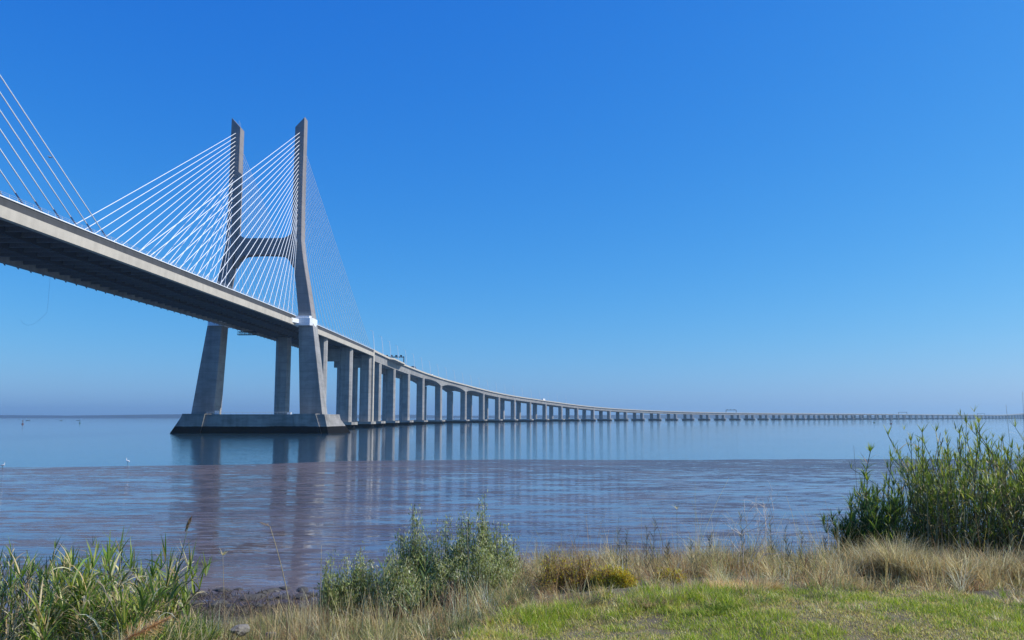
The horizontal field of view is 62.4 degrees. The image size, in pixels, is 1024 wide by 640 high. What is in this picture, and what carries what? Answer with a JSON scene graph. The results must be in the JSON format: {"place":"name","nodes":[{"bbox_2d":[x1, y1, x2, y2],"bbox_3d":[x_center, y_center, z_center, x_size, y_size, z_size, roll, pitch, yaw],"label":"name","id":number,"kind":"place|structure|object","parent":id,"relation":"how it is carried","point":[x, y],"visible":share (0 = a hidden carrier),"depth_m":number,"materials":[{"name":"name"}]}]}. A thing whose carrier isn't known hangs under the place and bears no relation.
{"place":"outdoors","nodes":[
{"label":"outdoors","id":0,"kind":"place"},
{"bbox_2d":[0,414,1016,417],"bbox_3d":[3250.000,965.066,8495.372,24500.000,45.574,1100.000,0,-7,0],"label":"shore land","id":1,"kind":"structure","parent":0,"point":[180,415],"depth_m":8175.52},
{"bbox_2d":[0,459,1023,617],"bbox_3d":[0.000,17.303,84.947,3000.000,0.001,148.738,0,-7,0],"label":"mudflat","id":2,"kind":"structure","parent":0,"point":[305,511],"depth_m":70.42,"materials":[{"name":"liquid"}]},
{"bbox_2d":[213,587,230,591],"bbox_3d":[-12.568,11.770,36.658,0.900,0.333,0.581,-6,-9,42],"label":"rock","id":3,"kind":"object","parent":2,"relation":"on","point":[221,589],"visible":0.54,"depth_m":36.50,"materials":[{"name":"grey stone"}]},
{"bbox_2d":[263,588,281,592],"bbox_3d":[-10.400,11.758,36.593,0.648,0.267,1.134,-3,-7,22],"label":"rock","id":4,"kind":"object","parent":2,"relation":"on","point":[270,590],"visible":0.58,"depth_m":36.46,"materials":[{"name":"grey stone"}]},
{"bbox_2d":[279,586,290,589],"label":"rock","id":5,"kind":"object","parent":2,"relation":"on","point":[284,587],"visible":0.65,"depth_m":36.94,"materials":[{"name":"grey stone"}]},
{"bbox_2d":[296,588,308,592],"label":"rock","id":6,"kind":"object","parent":2,"relation":"on","point":[301,590],"visible":0.63,"depth_m":36.47,"materials":[{"name":"grey stone"}]},
{"bbox_2d":[0,418,1023,467],"bbox_3d":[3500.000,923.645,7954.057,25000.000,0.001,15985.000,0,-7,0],"label":"water","id":7,"kind":"structure","parent":0,"point":[66,442],"depth_m":263.54,"materials":[{"name":"blue liquid"}]},
{"bbox_2d":[0,75,1022,433],"bbox_3d":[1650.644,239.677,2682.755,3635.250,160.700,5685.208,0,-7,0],"label":"cable stayed bridge","id":8,"kind":"structure","parent":7,"relation":"on","point":[40,241],"depth_m":407.55,"materials":[{"name":"concrete"}]},
{"bbox_2d":[237,331,256,334],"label":"inspection gantry","id":9,"kind":"object","parent":8,"relation":"hanging from","point":[246,333],"visible":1,"depth_m":426.49,"materials":[{"name":"metal"}]},
{"bbox_2d":[386,355,403,361],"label":"sign gantry","id":10,"kind":"object","parent":8,"relation":"on","point":[396,356],"visible":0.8,"depth_m":783.73,"materials":[{"name":"metal"}]},
{"bbox_2d":[0,0,1023,415],"label":"sky","id":11,"kind":"structure","parent":0,"point":[740,206],"materials":[{"name":"blue"}]},
{"bbox_2d":[3,557,1023,639],"bbox_3d":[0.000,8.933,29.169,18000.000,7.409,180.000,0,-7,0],"label":"ground","id":12,"kind":"structure","parent":0,"point":[864,635],"depth_m":8.16,"materials":[{"name":"green plant"}]},
{"bbox_2d":[0,533,129,639],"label":"cane reeds","id":13,"kind":"object","parent":12,"relation":"on","point":[10,601],"visible":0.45,"depth_m":8.69,"materials":[{"name":"green plant"}]},
{"bbox_2d":[0,522,223,639],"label":"cane reeds","id":14,"kind":"object","parent":12,"relation":"on","point":[116,610],"visible":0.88,"depth_m":8.53,"materials":[{"name":"green plant"}]},
{"bbox_2d":[0,602,234,639],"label":"undergrowth","id":15,"kind":"object","parent":12,"relation":"on","point":[204,634],"visible":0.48,"depth_m":9.46,"materials":[{"name":"green plant"}]},
{"bbox_2d":[121,615,170,639],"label":"feather plume","id":16,"kind":"object","parent":12,"relation":"on","point":[156,624],"visible":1,"depth_m":6.00,"materials":[{"name":"plant"}]},
{"bbox_2d":[160,516,194,639],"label":"plumed reed","id":17,"kind":"object","parent":12,"relation":"on","point":[176,573],"visible":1,"depth_m":8.64,"materials":[{"name":"plant"}]},
{"bbox_2d":[188,600,203,605],"bbox_3d":[-12.721,11.441,33.882,0.850,0.367,0.610,5,-8,-37],"label":"rock","id":18,"kind":"object","parent":12,"relation":"on","point":[196,601],"visible":0.16,"depth_m":33.72,"materials":[{"name":"grey stone"}]},
{"bbox_2d":[191,591,206,596],"bbox_3d":[-13.262,11.655,35.700,0.675,0.429,0.796,3,-7,-28],"label":"rock","id":19,"kind":"object","parent":12,"relation":"on","point":[204,594],"visible":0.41,"depth_m":35.48,"materials":[{"name":"grey stone"}]},
{"bbox_2d":[210,600,228,607],"bbox_3d":[-11.650,11.390,33.667,0.628,0.413,1.034,-6,-9,40],"label":"rock","id":20,"kind":"object","parent":12,"relation":"on","point":[216,603],"visible":0.48,"depth_m":33.51,"materials":[{"name":"grey stone"}]},
{"bbox_2d":[220,549,226,625],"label":"thin stem","id":21,"kind":"object","parent":12,"relation":"on","point":[222,553],"visible":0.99,"depth_m":9.72,"materials":[{"name":"plant"}]},
{"bbox_2d":[92,588,369,620],"bbox_3d":[-6.526,10.863,33.387,19.731,1.287,6.964,0,-7,0],"label":"tide wrack","id":22,"kind":"object","parent":12,"relation":"on","point":[237,607],"visible":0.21,"depth_m":33.16,"materials":[{"name":"plant"}]},
{"bbox_2d":[229,624,249,637],"bbox_3d":[-3.180,3.628,9.856,0.242,0.140,0.193,5,-9,-39],"label":"rock","id":23,"kind":"object","parent":12,"relation":"on","point":[243,628],"visible":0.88,"depth_m":9.81,"materials":[{"name":"stone"}]},
{"bbox_2d":[241,593,265,600],"bbox_3d":[-10.748,11.590,35.020,0.820,0.408,1.068,-1,-7,8],"label":"rock","id":24,"kind":"object","parent":12,"relation":"on","point":[254,595],"visible":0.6,"depth_m":34.94,"materials":[{"name":"grey stone"}]},
{"bbox_2d":[259,522,295,638],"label":"bent dry reed","id":25,"kind":"object","parent":12,"relation":"on","point":[284,581],"visible":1,"depth_m":9.33,"materials":[{"name":"plant"}]},
{"bbox_2d":[276,594,289,598],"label":"rock","id":26,"kind":"object","parent":12,"relation":"on","point":[283,596],"visible":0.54,"depth_m":35.05,"materials":[{"name":"grey stone"}]},
{"bbox_2d":[293,593,309,599],"bbox_3d":[-8.786,11.615,35.243,0.750,0.405,0.824,-2,-7,19],"label":"rock","id":27,"kind":"object","parent":12,"relation":"on","point":[301,595],"visible":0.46,"depth_m":35.06,"materials":[{"name":"grey stone"}]},
{"bbox_2d":[319,545,321,639],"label":"thin stem","id":28,"kind":"object","parent":12,"relation":"on","point":[320,601],"visible":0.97,"depth_m":9.50,"materials":[{"name":"green plant"}]},
{"bbox_2d":[313,549,347,621],"bbox_3d":[-2.462,3.615,11.461,0.480,1.018,0.357,-3,-7,26],"label":"saltbush","id":29,"kind":"object","parent":12,"relation":"on","point":[326,584],"visible":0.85,"depth_m":11.41,"materials":[{"name":"green plant"}]},
{"bbox_2d":[251,560,491,639],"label":"dead stems","id":30,"kind":"object","parent":12,"relation":"on","point":[369,609],"visible":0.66,"depth_m":9.92,"materials":[{"name":"plant"}]},
{"bbox_2d":[375,554,396,625],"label":"cane shoot","id":31,"kind":"object","parent":12,"relation":"on","point":[386,568],"visible":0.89,"depth_m":9.73,"materials":[{"name":"green plant"}]},
{"bbox_2d":[327,504,446,618],"bbox_3d":[-1.697,3.332,11.640,1.701,1.593,1.085,0,-7,0],"label":"saltbush","id":32,"kind":"object","parent":12,"relation":"on","point":[409,565],"visible":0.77,"depth_m":11.59,"materials":[{"name":"green plant"}]},
{"bbox_2d":[398,566,425,626],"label":"cane shoot","id":33,"kind":"object","parent":12,"relation":"on","point":[411,595],"visible":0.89,"depth_m":9.51,"materials":[{"name":"green plant"}]},
{"bbox_2d":[417,545,437,622],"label":"cane shoot","id":34,"kind":"object","parent":12,"relation":"on","point":[424,578],"visible":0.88,"depth_m":9.73,"materials":[{"name":"green plant"}]},
{"bbox_2d":[436,578,473,612],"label":"dead bush","id":35,"kind":"object","parent":12,"relation":"on","point":[443,597],"visible":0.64,"depth_m":10.46,"materials":[{"name":"grey plant"}]},
{"bbox_2d":[467,534,469,603],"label":"thin stem","id":36,"kind":"object","parent":12,"relation":"on","point":[468,564],"visible":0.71,"depth_m":9.93,"materials":[{"name":"green plant"}]},
{"bbox_2d":[423,490,523,603],"bbox_3d":[-0.537,3.183,11.815,1.489,1.595,1.212,0,-7,0],"label":"saltbush","id":37,"kind":"object","parent":12,"relation":"on","point":[485,554],"visible":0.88,"depth_m":11.82,"materials":[{"name":"green plant"}]},
{"bbox_2d":[8,494,1023,639],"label":"dry grass","id":38,"kind":"structure","parent":12,"relation":"on","point":[808,570],"depth_m":10.63,"materials":[{"name":"plant"}]},
{"bbox_2d":[531,545,579,593],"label":"weed bush","id":39,"kind":"object","parent":12,"relation":"on","point":[548,571],"visible":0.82,"depth_m":10.86,"materials":[{"name":"brown plant"}]},
{"bbox_2d":[560,552,598,590],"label":"weed bush","id":40,"kind":"object","parent":12,"relation":"on","point":[581,569],"visible":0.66,"depth_m":10.82,"materials":[{"name":"brown plant"}]},
{"bbox_2d":[564,595,606,607],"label":"grass tuft","id":41,"kind":"object","parent":12,"relation":"on","point":[595,602],"visible":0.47,"depth_m":8.89,"materials":[{"name":"plant"}]},
{"bbox_2d":[578,573,598,590],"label":"weed bush","id":42,"kind":"object","parent":12,"relation":"on","point":[589,577],"visible":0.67,"depth_m":10.66,"materials":[{"name":"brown plant"}]},
{"bbox_2d":[589,562,616,589],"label":"weed bush","id":43,"kind":"object","parent":12,"relation":"on","point":[603,574],"visible":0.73,"depth_m":10.65,"materials":[{"name":"yellow plant"}]},
{"bbox_2d":[613,528,626,564],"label":"reed sprig","id":44,"kind":"object","parent":12,"relation":"on","point":[619,546],"visible":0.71,"depth_m":12.30,"materials":[{"name":"brown plant"}]},
{"bbox_2d":[607,563,639,588],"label":"weed bush","id":45,"kind":"object","parent":12,"relation":"on","point":[622,579],"visible":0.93,"depth_m":10.53,"materials":[{"name":"yellow plant"}]},
{"bbox_2d":[623,526,631,565],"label":"reed sprig","id":46,"kind":"object","parent":12,"relation":"on","point":[626,551],"visible":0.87,"depth_m":12.20,"materials":[{"name":"brown plant"}]},
{"bbox_2d":[639,525,651,566],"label":"reed sprig","id":47,"kind":"object","parent":12,"relation":"on","point":[646,541],"visible":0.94,"depth_m":12.10,"materials":[{"name":"brown plant"}]},
{"bbox_2d":[647,516,657,572],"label":"reed sprig","id":48,"kind":"object","parent":12,"relation":"on","point":[653,543],"visible":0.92,"depth_m":12.21,"materials":[{"name":"brown plant"}]},
{"bbox_2d":[627,594,678,608],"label":"grass tuft","id":49,"kind":"object","parent":12,"relation":"on","point":[648,605],"visible":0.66,"depth_m":8.68,"materials":[{"name":"plant"}]},
{"bbox_2d":[661,540,671,565],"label":"reed sprig","id":50,"kind":"object","parent":12,"relation":"on","point":[667,553],"visible":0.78,"depth_m":12.00,"materials":[{"name":"brown plant"}]},
{"bbox_2d":[649,566,689,583],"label":"weed bush","id":51,"kind":"object","parent":12,"relation":"on","point":[673,573],"visible":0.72,"depth_m":10.64,"materials":[{"name":"yellow plant"}]},
{"bbox_2d":[686,540,697,568],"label":"reed sprig","id":52,"kind":"object","parent":12,"relation":"on","point":[690,553],"visible":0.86,"depth_m":11.91,"materials":[{"name":"brown plant"}]},
{"bbox_2d":[679,601,735,616],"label":"grass tuft","id":53,"kind":"object","parent":12,"relation":"on","point":[696,610],"visible":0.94,"depth_m":8.32,"materials":[{"name":"plant"}]},
{"bbox_2d":[701,532,713,571],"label":"reed sprig","id":54,"kind":"object","parent":12,"relation":"on","point":[709,536],"visible":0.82,"depth_m":11.91,"materials":[{"name":"brown plant"}]},
{"bbox_2d":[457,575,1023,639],"bbox_3d":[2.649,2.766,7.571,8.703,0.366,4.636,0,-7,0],"label":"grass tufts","id":55,"kind":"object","parent":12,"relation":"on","point":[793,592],"visible":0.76,"depth_m":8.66,"materials":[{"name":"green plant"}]},
{"bbox_2d":[699,570,789,590],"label":"grass tuft","id":56,"kind":"object","parent":12,"relation":"on","point":[776,582],"visible":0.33,"depth_m":9.42,"materials":[{"name":"plant"}]},
{"bbox_2d":[738,512,751,561],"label":"reed sprig","id":57,"kind":"object","parent":12,"relation":"on","point":[742,537],"visible":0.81,"depth_m":12.12,"materials":[{"name":"brown plant"}]},
{"bbox_2d":[703,483,803,573],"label":"bare twigs","id":58,"kind":"object","parent":12,"relation":"on","point":[765,527],"visible":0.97,"depth_m":11.83,"materials":[{"name":"brown plant"}]},
{"bbox_2d":[767,513,779,566],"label":"reed sprig","id":59,"kind":"object","parent":12,"relation":"on","point":[771,540],"visible":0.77,"depth_m":12.31,"materials":[{"name":"brown plant"}]},
{"bbox_2d":[782,524,791,563],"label":"reed sprig","id":60,"kind":"object","parent":12,"relation":"on","point":[786,545],"visible":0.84,"depth_m":12.11,"materials":[{"name":"brown plant"}]},
{"bbox_2d":[797,533,805,564],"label":"reed sprig","id":61,"kind":"object","parent":12,"relation":"on","point":[801,547],"visible":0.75,"depth_m":12.30,"materials":[{"name":"brown plant"}]},
{"bbox_2d":[801,591,841,599],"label":"grass tuft","id":62,"kind":"object","parent":12,"relation":"on","point":[808,595],"visible":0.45,"depth_m":8.92,"materials":[{"name":"plant"}]},
{"bbox_2d":[819,538,829,557],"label":"reed sprig","id":63,"kind":"object","parent":12,"relation":"on","point":[825,544],"visible":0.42,"depth_m":12.40,"materials":[{"name":"brown plant"}]},
{"bbox_2d":[806,546,875,580],"bbox_3d":[4.499,3.311,11.519,1.082,0.518,0.943,0,-7,0],"label":"grass tussock","id":64,"kind":"object","parent":12,"relation":"on","point":[843,563],"depth_m":11.43,"materials":[{"name":"plant"}]},
{"bbox_2d":[854,443,878,525],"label":"cane reed","id":65,"kind":"object","parent":12,"relation":"on","point":[869,448],"visible":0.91,"depth_m":12.89,"materials":[{"name":"green plant"}]},
{"bbox_2d":[860,471,873,526],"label":"cane reed","id":66,"kind":"object","parent":12,"relation":"on","point":[867,475],"visible":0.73,"depth_m":12.90,"materials":[{"name":"green plant"}]},
{"bbox_2d":[818,474,926,560],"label":"cane reeds","id":67,"kind":"object","parent":12,"relation":"on","point":[872,508],"visible":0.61,"depth_m":12.69,"materials":[{"name":"green plant"}]},
{"bbox_2d":[832,535,913,580],"bbox_3d":[4.972,3.258,11.610,1.292,0.671,1.102,0,-7,0],"label":"grass tussock","id":68,"kind":"object","parent":12,"relation":"on","point":[871,566],"depth_m":11.49,"materials":[{"name":"plant"}]},
{"bbox_2d":[851,530,946,585],"bbox_3d":[5.211,3.199,11.434,1.396,0.781,1.260,0,-7,0],"label":"grass tussock","id":69,"kind":"object","parent":12,"relation":"on","point":[893,569],"depth_m":11.31,"materials":[{"name":"plant"}]},
{"bbox_2d":[876,541,973,587],"bbox_3d":[5.483,3.234,11.199,1.335,0.685,1.172,0,-7,0],"label":"grass tussock","id":70,"kind":"object","parent":12,"relation":"on","point":[913,573],"depth_m":11.09,"materials":[{"name":"plant"}]},
{"bbox_2d":[849,405,1023,566],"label":"cane reeds","id":71,"kind":"object","parent":12,"relation":"on","point":[1000,496],"visible":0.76,"depth_m":12.88,"materials":[{"name":"green plant"}]},
{"bbox_2d":[916,543,1007,588],"bbox_3d":[5.905,3.243,11.147,1.198,0.615,1.156,0,-7,0],"label":"grass tussock","id":72,"kind":"object","parent":12,"relation":"on","point":[977,564],"depth_m":10.97,"materials":[{"name":"plant"}]},
{"bbox_2d":[950,543,1023,585],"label":"grass tussock","id":73,"kind":"object","parent":12,"relation":"on","point":[1002,560],"depth_m":11.19,"materials":[{"name":"plant"}]},
{"bbox_2d":[992,550,1023,585],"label":"grass tussock","id":74,"kind":"object","parent":12,"relation":"on","point":[1020,570],"depth_m":11.16,"materials":[{"name":"plant"}]},
{"bbox_2d":[1006,408,1020,548],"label":"thin stem","id":75,"kind":"object","parent":12,"relation":"on","point":[1013,478],"visible":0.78,"depth_m":12.82,"materials":[{"name":"green plant"}]}
]}

